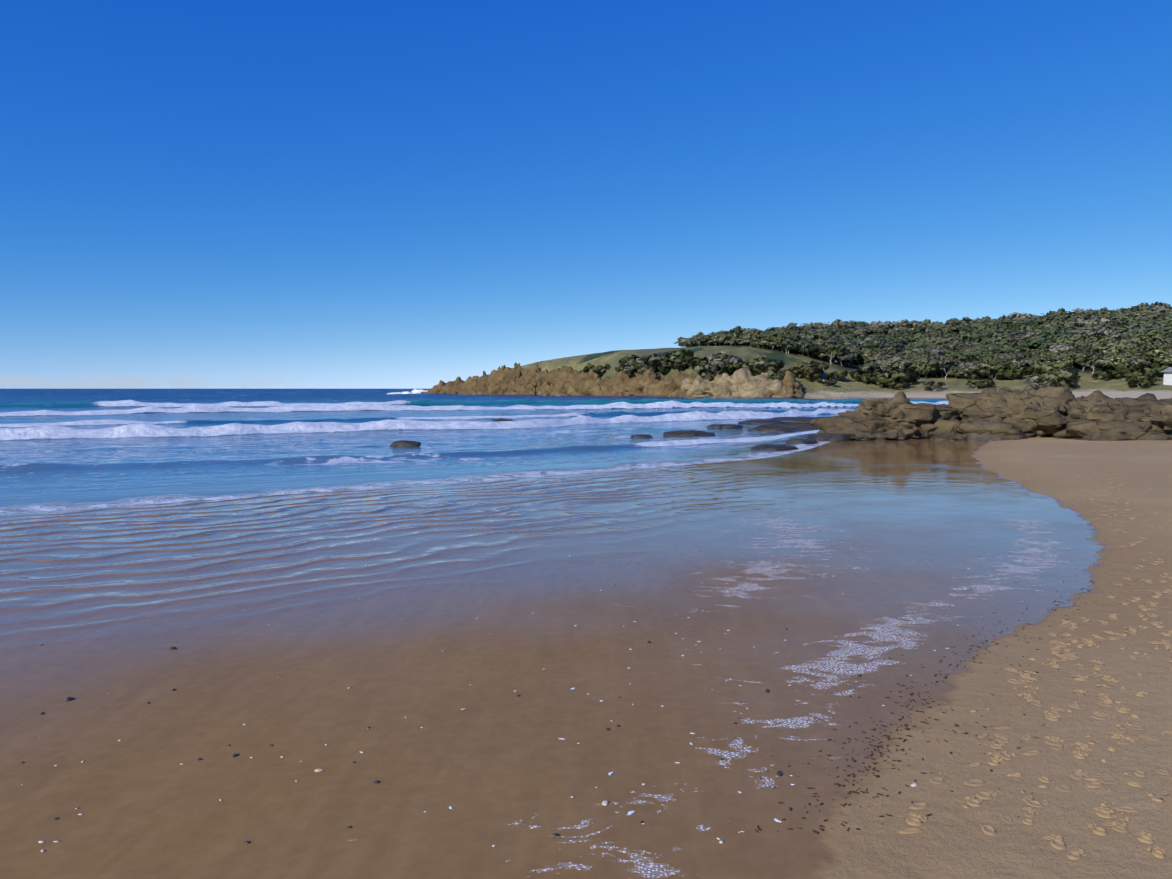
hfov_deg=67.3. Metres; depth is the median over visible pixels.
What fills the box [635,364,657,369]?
bush
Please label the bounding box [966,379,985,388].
bush
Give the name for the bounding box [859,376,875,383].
bush
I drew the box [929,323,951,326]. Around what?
tree
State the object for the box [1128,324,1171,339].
tree
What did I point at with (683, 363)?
bush
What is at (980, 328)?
tree
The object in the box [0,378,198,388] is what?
cloud
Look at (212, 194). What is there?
sky
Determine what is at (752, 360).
bush
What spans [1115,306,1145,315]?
tree
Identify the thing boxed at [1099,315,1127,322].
tree
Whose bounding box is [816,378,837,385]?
bush
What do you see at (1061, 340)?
tree
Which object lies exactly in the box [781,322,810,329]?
tree
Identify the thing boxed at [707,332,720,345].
tree
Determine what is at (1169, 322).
tree
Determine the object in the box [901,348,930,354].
tree
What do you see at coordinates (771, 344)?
tree
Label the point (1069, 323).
tree
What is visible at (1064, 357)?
tree
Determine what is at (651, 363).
bush
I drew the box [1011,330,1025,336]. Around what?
tree
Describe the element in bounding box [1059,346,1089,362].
tree
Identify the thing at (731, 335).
tree
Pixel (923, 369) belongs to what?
tree
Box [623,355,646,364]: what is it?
bush
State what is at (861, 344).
tree
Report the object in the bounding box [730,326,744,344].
tree
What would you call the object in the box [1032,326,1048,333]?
tree
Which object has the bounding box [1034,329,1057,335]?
tree
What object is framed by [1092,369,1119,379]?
bush
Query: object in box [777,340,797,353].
tree
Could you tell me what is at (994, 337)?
tree
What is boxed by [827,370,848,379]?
bush
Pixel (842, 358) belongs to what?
tree
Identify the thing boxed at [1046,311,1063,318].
tree
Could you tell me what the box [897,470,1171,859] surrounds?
footprints
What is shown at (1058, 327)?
tree
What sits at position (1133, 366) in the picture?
tree
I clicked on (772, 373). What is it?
bush
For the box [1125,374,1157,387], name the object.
tree
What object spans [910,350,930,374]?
tree
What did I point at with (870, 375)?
bush
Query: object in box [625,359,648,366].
bush
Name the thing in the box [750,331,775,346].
tree
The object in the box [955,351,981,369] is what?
tree
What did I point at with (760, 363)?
bush
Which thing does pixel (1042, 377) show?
bush
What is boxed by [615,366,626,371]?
bush
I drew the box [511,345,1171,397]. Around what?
headland
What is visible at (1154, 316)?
tree
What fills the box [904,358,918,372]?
tree
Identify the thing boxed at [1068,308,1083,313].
tree
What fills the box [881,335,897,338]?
tree
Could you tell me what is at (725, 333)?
tree
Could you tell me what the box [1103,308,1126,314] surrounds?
tree
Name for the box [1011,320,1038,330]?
tree
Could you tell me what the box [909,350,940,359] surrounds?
tree
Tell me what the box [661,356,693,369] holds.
bush
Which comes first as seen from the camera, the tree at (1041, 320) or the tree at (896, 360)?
the tree at (896, 360)
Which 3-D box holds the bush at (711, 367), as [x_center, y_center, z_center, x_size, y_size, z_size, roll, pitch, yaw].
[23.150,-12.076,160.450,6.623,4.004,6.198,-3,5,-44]
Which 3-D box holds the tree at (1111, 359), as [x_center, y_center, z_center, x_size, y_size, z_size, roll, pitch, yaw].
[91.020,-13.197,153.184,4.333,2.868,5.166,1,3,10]
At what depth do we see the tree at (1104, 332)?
164.08 m
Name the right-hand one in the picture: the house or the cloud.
the house
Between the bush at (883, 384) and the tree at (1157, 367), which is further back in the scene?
the bush at (883, 384)
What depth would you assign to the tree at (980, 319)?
215.59 m
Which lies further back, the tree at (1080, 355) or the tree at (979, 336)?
the tree at (979, 336)
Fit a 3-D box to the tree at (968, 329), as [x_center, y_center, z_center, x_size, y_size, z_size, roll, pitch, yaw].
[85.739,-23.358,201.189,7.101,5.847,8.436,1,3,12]
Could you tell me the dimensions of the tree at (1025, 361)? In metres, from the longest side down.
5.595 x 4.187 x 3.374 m
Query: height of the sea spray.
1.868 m
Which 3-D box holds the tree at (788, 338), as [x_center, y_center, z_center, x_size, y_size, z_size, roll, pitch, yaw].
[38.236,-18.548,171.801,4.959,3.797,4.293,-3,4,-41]
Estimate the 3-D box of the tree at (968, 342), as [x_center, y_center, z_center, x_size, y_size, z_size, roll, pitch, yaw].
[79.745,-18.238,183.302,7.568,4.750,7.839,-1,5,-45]
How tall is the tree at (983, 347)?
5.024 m
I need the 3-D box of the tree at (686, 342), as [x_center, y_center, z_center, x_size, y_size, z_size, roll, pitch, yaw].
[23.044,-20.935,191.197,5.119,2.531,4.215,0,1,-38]
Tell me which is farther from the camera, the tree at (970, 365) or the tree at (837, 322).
the tree at (837, 322)
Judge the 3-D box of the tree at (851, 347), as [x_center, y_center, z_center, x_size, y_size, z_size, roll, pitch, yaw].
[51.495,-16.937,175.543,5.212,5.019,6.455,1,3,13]
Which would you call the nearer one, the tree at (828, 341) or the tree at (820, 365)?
the tree at (820, 365)
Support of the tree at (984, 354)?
on the headland
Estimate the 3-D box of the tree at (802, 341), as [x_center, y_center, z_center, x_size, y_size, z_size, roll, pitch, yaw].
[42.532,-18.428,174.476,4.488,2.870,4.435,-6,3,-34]
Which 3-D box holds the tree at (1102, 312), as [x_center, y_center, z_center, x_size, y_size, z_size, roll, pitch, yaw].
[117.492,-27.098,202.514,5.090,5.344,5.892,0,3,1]
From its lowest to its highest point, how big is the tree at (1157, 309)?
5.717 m
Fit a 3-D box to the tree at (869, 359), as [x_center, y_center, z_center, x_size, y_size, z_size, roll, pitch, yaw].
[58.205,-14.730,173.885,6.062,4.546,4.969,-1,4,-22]
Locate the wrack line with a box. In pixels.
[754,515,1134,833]
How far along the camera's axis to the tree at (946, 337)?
187.41 m
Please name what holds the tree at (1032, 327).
on the headland
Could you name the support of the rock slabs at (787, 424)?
on the sand ground
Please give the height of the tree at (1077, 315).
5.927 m
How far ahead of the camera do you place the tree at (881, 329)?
201.67 m
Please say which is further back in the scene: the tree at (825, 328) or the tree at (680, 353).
the tree at (825, 328)
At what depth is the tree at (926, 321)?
216.13 m
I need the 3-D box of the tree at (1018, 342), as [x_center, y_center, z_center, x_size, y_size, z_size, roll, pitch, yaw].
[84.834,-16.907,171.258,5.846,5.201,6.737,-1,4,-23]
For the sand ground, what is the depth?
4.49 m
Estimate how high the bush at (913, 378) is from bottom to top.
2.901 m
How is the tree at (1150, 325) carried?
on the headland
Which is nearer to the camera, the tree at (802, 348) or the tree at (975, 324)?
the tree at (802, 348)
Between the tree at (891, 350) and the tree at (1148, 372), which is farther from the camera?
the tree at (891, 350)
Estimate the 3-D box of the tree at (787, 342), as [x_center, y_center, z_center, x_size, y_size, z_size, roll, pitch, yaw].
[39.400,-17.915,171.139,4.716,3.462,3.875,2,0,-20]
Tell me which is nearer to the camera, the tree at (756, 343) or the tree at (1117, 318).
the tree at (756, 343)
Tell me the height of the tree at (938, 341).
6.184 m
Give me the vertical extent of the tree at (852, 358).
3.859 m
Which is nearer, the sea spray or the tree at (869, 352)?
the tree at (869, 352)
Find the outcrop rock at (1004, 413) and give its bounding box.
[810,383,1171,440]
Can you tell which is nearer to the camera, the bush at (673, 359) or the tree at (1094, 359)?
the tree at (1094, 359)
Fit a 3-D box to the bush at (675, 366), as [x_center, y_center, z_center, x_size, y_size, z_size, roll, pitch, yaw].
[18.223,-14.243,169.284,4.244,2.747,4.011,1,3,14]
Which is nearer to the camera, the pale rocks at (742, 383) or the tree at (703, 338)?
the pale rocks at (742, 383)
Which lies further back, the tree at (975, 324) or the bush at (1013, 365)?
the tree at (975, 324)
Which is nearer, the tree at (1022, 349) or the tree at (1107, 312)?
the tree at (1022, 349)
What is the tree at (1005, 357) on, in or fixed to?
on the headland
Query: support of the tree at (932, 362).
on the headland
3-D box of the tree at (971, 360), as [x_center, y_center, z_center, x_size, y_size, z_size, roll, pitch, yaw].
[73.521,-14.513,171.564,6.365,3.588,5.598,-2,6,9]
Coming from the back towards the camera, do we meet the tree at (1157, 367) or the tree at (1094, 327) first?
the tree at (1094, 327)
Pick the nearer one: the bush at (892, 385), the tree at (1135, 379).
the tree at (1135, 379)
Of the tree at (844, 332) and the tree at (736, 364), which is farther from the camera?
the tree at (844, 332)
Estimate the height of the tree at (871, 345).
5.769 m
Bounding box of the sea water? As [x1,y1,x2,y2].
[0,389,948,513]
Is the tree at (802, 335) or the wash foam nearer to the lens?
the wash foam
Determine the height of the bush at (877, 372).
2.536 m
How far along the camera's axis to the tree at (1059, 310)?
213.93 m
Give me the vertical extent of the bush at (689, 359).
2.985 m
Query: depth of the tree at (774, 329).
190.40 m
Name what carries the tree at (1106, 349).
on the headland
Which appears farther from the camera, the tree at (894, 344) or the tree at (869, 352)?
the tree at (894, 344)
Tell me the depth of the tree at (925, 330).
207.47 m
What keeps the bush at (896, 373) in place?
on the headland
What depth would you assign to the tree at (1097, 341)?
162.81 m
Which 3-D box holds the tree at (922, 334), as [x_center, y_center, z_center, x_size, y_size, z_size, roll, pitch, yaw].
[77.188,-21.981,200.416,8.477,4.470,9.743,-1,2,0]
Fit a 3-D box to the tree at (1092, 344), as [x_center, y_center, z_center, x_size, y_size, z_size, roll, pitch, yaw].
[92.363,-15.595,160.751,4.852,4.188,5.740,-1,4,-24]
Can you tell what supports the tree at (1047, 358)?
on the headland
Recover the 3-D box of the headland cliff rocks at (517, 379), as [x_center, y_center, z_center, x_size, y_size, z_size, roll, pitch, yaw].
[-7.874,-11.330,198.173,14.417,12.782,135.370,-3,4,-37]
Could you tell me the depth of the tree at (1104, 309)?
207.86 m
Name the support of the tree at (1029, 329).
on the headland
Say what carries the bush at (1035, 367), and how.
on the headland
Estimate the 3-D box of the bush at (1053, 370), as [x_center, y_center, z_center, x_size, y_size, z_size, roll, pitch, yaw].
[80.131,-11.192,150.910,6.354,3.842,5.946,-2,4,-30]
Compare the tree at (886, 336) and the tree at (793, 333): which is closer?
the tree at (793, 333)
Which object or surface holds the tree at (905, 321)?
on the headland
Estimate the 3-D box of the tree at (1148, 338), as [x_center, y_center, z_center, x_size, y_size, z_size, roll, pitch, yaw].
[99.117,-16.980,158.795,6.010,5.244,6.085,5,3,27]
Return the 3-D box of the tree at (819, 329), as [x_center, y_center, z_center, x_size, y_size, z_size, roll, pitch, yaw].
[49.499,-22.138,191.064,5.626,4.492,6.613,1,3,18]
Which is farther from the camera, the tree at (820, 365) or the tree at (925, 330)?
the tree at (925, 330)
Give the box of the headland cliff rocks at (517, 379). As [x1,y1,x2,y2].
[421,362,803,397]
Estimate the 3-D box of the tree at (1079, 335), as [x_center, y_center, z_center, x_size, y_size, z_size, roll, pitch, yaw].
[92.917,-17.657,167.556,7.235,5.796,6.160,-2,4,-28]
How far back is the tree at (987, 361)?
161.73 m
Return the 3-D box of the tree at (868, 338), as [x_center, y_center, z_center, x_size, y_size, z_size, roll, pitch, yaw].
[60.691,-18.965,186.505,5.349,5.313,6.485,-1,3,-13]
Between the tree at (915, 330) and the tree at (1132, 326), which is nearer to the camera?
the tree at (1132, 326)
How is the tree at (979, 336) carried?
on the headland
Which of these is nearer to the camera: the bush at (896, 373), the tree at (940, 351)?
the bush at (896, 373)
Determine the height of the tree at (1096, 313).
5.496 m
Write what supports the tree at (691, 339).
on the headland
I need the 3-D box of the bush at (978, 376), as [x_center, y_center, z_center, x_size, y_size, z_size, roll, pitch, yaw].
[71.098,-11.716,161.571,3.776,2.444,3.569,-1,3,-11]
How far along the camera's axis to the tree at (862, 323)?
216.06 m
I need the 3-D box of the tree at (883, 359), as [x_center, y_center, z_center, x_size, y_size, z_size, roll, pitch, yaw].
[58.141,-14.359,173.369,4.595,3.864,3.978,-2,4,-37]
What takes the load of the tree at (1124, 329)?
on the headland
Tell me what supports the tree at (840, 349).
on the headland
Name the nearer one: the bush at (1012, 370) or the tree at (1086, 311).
the bush at (1012, 370)
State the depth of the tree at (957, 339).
187.37 m
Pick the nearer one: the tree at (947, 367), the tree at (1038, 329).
the tree at (947, 367)
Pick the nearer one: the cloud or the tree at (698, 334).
the tree at (698, 334)
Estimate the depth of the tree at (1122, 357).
150.44 m
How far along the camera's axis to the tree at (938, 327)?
200.97 m
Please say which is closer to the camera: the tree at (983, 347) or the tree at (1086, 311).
the tree at (983, 347)
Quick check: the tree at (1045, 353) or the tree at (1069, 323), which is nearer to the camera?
the tree at (1045, 353)
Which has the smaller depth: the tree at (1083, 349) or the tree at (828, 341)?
the tree at (1083, 349)
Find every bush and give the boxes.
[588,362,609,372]
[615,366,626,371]
[618,357,627,363]
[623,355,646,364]
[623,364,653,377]
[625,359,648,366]
[628,363,650,372]
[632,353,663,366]
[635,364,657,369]
[648,360,657,365]
[648,366,670,374]
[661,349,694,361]
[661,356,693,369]
[670,361,688,369]
[676,362,689,367]
[679,356,697,367]
[691,356,707,369]
[693,363,730,378]
[695,358,721,371]
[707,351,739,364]
[708,355,742,370]
[714,367,732,373]
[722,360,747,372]
[742,357,775,374]
[747,359,766,372]
[748,355,782,367]
[754,358,784,370]
[755,359,781,369]
[765,366,791,372]
[766,368,795,378]
[768,369,783,380]
[788,366,813,377]
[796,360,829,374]
[798,367,822,373]
[803,372,821,379]
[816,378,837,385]
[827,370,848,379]
[850,370,875,378]
[851,371,867,380]
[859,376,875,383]
[864,370,885,379]
[873,369,909,387]
[875,377,898,387]
[884,376,906,384]
[888,382,907,389]
[905,372,920,383]
[922,379,944,390]
[963,371,983,379]
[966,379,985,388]
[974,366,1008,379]
[980,380,995,387]
[995,360,1033,378]
[1008,368,1020,378]
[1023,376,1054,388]
[1031,361,1055,370]
[1031,364,1075,376]
[1038,361,1078,376]
[1038,371,1071,386]
[1041,368,1076,375]
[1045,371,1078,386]
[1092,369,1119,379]
[1109,371,1124,378]
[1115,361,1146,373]
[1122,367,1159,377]
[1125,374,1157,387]
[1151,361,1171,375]
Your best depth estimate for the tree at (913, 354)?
172.87 m
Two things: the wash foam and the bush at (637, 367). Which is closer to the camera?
the wash foam
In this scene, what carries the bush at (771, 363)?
on the headland
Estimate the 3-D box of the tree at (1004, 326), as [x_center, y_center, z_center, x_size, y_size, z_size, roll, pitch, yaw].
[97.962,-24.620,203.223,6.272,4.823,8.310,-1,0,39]
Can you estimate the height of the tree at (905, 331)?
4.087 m
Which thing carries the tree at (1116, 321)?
on the headland
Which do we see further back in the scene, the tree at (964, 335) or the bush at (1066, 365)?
the tree at (964, 335)
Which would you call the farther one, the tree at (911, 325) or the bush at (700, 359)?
the tree at (911, 325)
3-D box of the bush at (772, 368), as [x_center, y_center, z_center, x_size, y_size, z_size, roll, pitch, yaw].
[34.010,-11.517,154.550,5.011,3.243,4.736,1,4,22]
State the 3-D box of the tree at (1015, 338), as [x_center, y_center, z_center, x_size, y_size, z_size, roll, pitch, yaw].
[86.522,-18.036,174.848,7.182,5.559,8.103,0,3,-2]
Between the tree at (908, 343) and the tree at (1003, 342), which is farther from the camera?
the tree at (908, 343)
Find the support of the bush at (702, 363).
on the headland
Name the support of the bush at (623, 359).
on the headland
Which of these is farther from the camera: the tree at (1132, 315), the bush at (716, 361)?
the tree at (1132, 315)
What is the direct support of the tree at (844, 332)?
on the headland
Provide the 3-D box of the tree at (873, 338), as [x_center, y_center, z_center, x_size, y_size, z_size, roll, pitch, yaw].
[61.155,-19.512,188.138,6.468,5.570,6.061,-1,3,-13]
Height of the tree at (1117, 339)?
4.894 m
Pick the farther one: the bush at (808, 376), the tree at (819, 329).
the tree at (819, 329)
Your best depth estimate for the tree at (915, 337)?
193.83 m
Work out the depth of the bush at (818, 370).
157.00 m
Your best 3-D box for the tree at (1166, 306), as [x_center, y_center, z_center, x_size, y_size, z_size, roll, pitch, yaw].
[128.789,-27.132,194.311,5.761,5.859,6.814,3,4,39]
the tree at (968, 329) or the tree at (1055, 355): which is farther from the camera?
the tree at (968, 329)
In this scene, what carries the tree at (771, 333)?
on the headland
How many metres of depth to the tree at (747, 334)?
175.07 m
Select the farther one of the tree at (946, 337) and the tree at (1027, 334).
the tree at (946, 337)
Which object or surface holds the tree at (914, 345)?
on the headland
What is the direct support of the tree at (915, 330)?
on the headland
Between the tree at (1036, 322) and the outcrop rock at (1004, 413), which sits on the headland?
the tree at (1036, 322)
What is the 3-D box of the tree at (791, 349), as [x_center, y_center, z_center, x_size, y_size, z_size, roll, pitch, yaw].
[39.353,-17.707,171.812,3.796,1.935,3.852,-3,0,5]
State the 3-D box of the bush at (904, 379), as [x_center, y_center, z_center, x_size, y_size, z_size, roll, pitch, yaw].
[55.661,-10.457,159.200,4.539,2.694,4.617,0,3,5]
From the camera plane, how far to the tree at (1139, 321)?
176.44 m
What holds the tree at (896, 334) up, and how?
on the headland
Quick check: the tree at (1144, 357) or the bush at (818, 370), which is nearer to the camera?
the tree at (1144, 357)
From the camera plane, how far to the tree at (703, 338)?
182.46 m
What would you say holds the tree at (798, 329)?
on the headland
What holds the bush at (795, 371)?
on the headland
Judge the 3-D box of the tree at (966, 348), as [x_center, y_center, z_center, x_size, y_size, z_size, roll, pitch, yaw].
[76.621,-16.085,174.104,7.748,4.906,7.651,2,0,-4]
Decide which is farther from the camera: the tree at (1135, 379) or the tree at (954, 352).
the tree at (954, 352)
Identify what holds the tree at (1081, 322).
on the headland
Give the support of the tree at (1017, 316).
on the headland
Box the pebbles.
[20,628,861,843]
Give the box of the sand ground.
[0,392,1171,878]
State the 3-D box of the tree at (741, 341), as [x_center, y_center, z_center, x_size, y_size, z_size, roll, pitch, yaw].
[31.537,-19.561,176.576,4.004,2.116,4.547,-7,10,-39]
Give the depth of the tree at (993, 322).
207.72 m
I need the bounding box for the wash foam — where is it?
[506,508,1069,877]
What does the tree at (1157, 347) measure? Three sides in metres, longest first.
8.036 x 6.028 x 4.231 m
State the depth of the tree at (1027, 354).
164.47 m
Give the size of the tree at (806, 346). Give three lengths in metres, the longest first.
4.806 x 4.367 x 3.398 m
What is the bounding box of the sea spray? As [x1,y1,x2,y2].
[388,389,427,393]
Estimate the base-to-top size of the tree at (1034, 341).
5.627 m
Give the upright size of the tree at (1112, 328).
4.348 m
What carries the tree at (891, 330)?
on the headland
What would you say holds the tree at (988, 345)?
on the headland
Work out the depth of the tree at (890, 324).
211.63 m
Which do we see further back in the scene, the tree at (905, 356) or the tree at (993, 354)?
the tree at (905, 356)
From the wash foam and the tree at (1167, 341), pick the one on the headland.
the tree at (1167, 341)
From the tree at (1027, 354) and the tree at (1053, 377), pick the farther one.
the tree at (1027, 354)
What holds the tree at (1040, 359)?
on the headland
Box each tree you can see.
[680,338,693,346]
[687,337,704,346]
[693,332,702,341]
[700,336,711,345]
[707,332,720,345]
[710,333,723,345]
[715,331,730,345]
[716,335,731,345]
[724,339,736,345]
[727,333,741,344]
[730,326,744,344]
[734,337,752,345]
[741,328,763,338]
[749,339,765,346]
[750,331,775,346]
[760,335,783,349]
[761,330,786,349]
[765,327,780,330]
[769,335,793,351]
[777,328,799,340]
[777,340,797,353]
[778,345,795,350]
[779,337,799,353]
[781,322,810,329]
[787,326,805,332]
[791,338,811,351]
[793,341,819,355]
[795,341,818,356]
[796,333,818,351]
[800,322,831,326]
[801,328,818,333]
[805,330,831,344]
[807,325,832,330]
[809,327,823,331]
[810,338,839,358]
[812,346,830,359]
[816,343,848,363]
[826,329,856,337]
[829,353,851,365]
[830,319,852,329]
[832,336,859,345]
[839,342,857,364]
[847,326,876,337]
[850,320,868,326]
[851,351,864,366]
[852,339,869,359]
[856,341,884,364]
[857,349,882,362]
[858,346,887,363]
[859,363,881,371]
[861,335,886,342]
[864,354,894,370]
[865,325,887,335]
[865,337,884,342]
[869,320,897,328]
[870,357,886,368]
[879,329,903,334]
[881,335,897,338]
[881,342,899,354]
[881,361,900,371]
[882,338,904,348]
[883,331,908,340]
[884,340,902,349]
[886,356,911,371]
[892,353,912,359]
[893,319,907,324]
[894,336,912,346]
[896,321,930,332]
[900,342,935,351]
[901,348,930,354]
[902,352,921,357]
[903,329,914,334]
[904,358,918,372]
[907,333,932,342]
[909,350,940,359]
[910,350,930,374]
[910,360,945,374]
[912,324,931,333]
[913,327,933,333]
[914,347,946,355]
[914,355,940,377]
[918,319,942,324]
[919,330,938,336]
[921,333,939,337]
[923,338,960,350]
[925,333,954,342]
[927,355,958,376]
[928,324,956,334]
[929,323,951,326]
[937,363,958,378]
[939,341,972,350]
[943,348,976,362]
[944,316,971,325]
[947,324,977,333]
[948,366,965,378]
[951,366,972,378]
[952,336,966,342]
[953,357,976,363]
[955,330,981,342]
[955,340,979,345]
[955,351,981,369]
[956,345,978,355]
[959,321,994,328]
[959,362,992,374]
[965,333,984,342]
[971,357,1004,370]
[972,317,991,321]
[972,343,995,349]
[973,345,1010,357]
[974,341,996,346]
[974,346,1014,359]
[975,325,997,332]
[978,332,1015,342]
[985,319,1013,324]
[985,328,1005,334]
[988,352,1013,361]
[990,340,1010,345]
[993,353,1025,363]
[997,323,1014,329]
[1001,346,1029,352]
[1002,335,1034,344]
[1003,312,1035,319]
[1004,339,1028,351]
[1007,359,1033,374]
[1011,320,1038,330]
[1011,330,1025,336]
[1011,331,1041,340]
[1013,324,1051,332]
[1015,351,1037,357]
[1018,317,1050,325]
[1019,318,1046,325]
[1019,327,1040,331]
[1020,336,1055,353]
[1026,350,1063,359]
[1027,356,1050,366]
[1029,348,1047,354]
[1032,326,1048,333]
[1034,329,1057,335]
[1041,332,1073,339]
[1042,332,1070,338]
[1043,323,1074,333]
[1044,356,1060,362]
[1045,308,1070,315]
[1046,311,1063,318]
[1046,341,1072,352]
[1049,353,1070,361]
[1052,319,1080,327]
[1053,334,1086,348]
[1054,312,1093,321]
[1054,331,1089,343]
[1057,352,1086,366]
[1058,346,1090,356]
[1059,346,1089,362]
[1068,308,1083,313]
[1068,324,1109,332]
[1073,317,1100,325]
[1073,352,1101,370]
[1076,321,1112,332]
[1077,308,1097,314]
[1078,343,1102,363]
[1078,356,1101,372]
[1080,310,1102,318]
[1083,350,1098,361]
[1084,330,1127,340]
[1085,334,1113,344]
[1085,343,1134,352]
[1087,307,1109,313]
[1087,310,1106,316]
[1089,342,1127,354]
[1093,356,1119,368]
[1095,351,1131,368]
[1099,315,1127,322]
[1101,340,1136,354]
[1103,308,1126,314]
[1108,313,1136,322]
[1109,317,1133,325]
[1109,326,1131,331]
[1110,336,1141,343]
[1113,312,1144,317]
[1113,327,1134,335]
[1114,323,1143,332]
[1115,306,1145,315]
[1117,332,1152,341]
[1118,318,1155,327]
[1125,358,1150,367]
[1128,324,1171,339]
[1128,336,1166,348]
[1128,355,1149,363]
[1130,342,1171,356]
[1132,312,1165,319]
[1141,302,1166,309]
[1142,305,1171,314]
[1144,350,1167,361]
[1146,324,1165,329]
[1149,337,1171,344]
[1154,320,1171,324]
[1154,356,1171,364]
[1162,304,1171,308]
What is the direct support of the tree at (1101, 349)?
on the headland
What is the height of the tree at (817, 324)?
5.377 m
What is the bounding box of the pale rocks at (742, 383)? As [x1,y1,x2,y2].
[681,368,785,397]
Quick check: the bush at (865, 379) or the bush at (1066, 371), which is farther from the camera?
the bush at (865, 379)
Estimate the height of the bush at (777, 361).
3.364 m
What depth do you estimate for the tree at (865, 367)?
169.29 m
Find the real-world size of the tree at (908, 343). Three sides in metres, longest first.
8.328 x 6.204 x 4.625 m
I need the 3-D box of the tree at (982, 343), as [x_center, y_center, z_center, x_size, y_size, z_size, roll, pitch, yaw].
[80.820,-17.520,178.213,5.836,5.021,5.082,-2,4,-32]
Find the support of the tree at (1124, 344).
on the headland
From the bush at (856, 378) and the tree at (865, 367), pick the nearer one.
the bush at (856, 378)
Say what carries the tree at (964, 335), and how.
on the headland
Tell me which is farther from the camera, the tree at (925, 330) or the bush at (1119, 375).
the tree at (925, 330)
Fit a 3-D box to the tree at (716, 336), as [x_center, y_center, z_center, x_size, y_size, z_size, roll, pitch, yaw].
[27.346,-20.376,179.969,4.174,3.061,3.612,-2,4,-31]
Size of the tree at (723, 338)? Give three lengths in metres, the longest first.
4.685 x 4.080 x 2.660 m
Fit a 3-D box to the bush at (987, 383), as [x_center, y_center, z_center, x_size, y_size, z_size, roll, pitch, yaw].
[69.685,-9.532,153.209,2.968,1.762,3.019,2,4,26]
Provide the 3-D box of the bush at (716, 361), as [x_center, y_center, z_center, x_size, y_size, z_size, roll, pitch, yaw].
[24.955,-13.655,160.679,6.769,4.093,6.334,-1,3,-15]
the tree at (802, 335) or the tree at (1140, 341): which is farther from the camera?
the tree at (802, 335)
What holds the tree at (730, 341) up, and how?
on the headland
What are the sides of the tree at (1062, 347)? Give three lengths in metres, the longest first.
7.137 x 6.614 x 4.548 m
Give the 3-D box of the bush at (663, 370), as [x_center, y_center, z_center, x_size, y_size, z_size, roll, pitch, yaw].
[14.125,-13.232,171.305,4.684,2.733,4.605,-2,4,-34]
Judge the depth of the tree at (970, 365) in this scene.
162.02 m
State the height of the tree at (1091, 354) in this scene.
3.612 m
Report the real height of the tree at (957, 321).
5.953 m
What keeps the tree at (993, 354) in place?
on the headland
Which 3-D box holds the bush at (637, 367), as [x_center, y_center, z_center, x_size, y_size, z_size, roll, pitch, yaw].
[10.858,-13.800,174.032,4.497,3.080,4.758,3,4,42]
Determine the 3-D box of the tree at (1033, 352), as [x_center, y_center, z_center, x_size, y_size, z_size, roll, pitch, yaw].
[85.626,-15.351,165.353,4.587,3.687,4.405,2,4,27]
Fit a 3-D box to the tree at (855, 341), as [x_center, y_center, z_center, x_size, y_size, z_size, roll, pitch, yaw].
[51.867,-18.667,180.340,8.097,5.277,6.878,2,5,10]
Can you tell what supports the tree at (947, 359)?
on the headland
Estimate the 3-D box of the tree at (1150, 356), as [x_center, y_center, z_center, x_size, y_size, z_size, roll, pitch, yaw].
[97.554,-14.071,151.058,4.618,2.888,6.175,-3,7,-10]
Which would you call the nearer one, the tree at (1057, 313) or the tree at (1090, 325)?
the tree at (1090, 325)
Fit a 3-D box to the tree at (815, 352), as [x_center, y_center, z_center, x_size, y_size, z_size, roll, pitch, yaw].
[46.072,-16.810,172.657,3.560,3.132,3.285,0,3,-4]
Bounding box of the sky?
[0,0,1171,388]
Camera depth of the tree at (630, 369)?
171.97 m
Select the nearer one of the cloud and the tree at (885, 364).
the tree at (885, 364)
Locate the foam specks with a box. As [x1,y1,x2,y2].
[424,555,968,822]
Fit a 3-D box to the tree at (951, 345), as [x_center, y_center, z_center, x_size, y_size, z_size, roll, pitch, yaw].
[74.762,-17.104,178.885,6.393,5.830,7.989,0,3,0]
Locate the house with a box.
[1160,367,1171,384]
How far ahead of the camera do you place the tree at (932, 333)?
199.84 m
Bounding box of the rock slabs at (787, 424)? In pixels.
[390,417,852,449]
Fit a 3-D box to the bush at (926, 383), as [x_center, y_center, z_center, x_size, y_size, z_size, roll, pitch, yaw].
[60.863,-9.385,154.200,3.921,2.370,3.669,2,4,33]

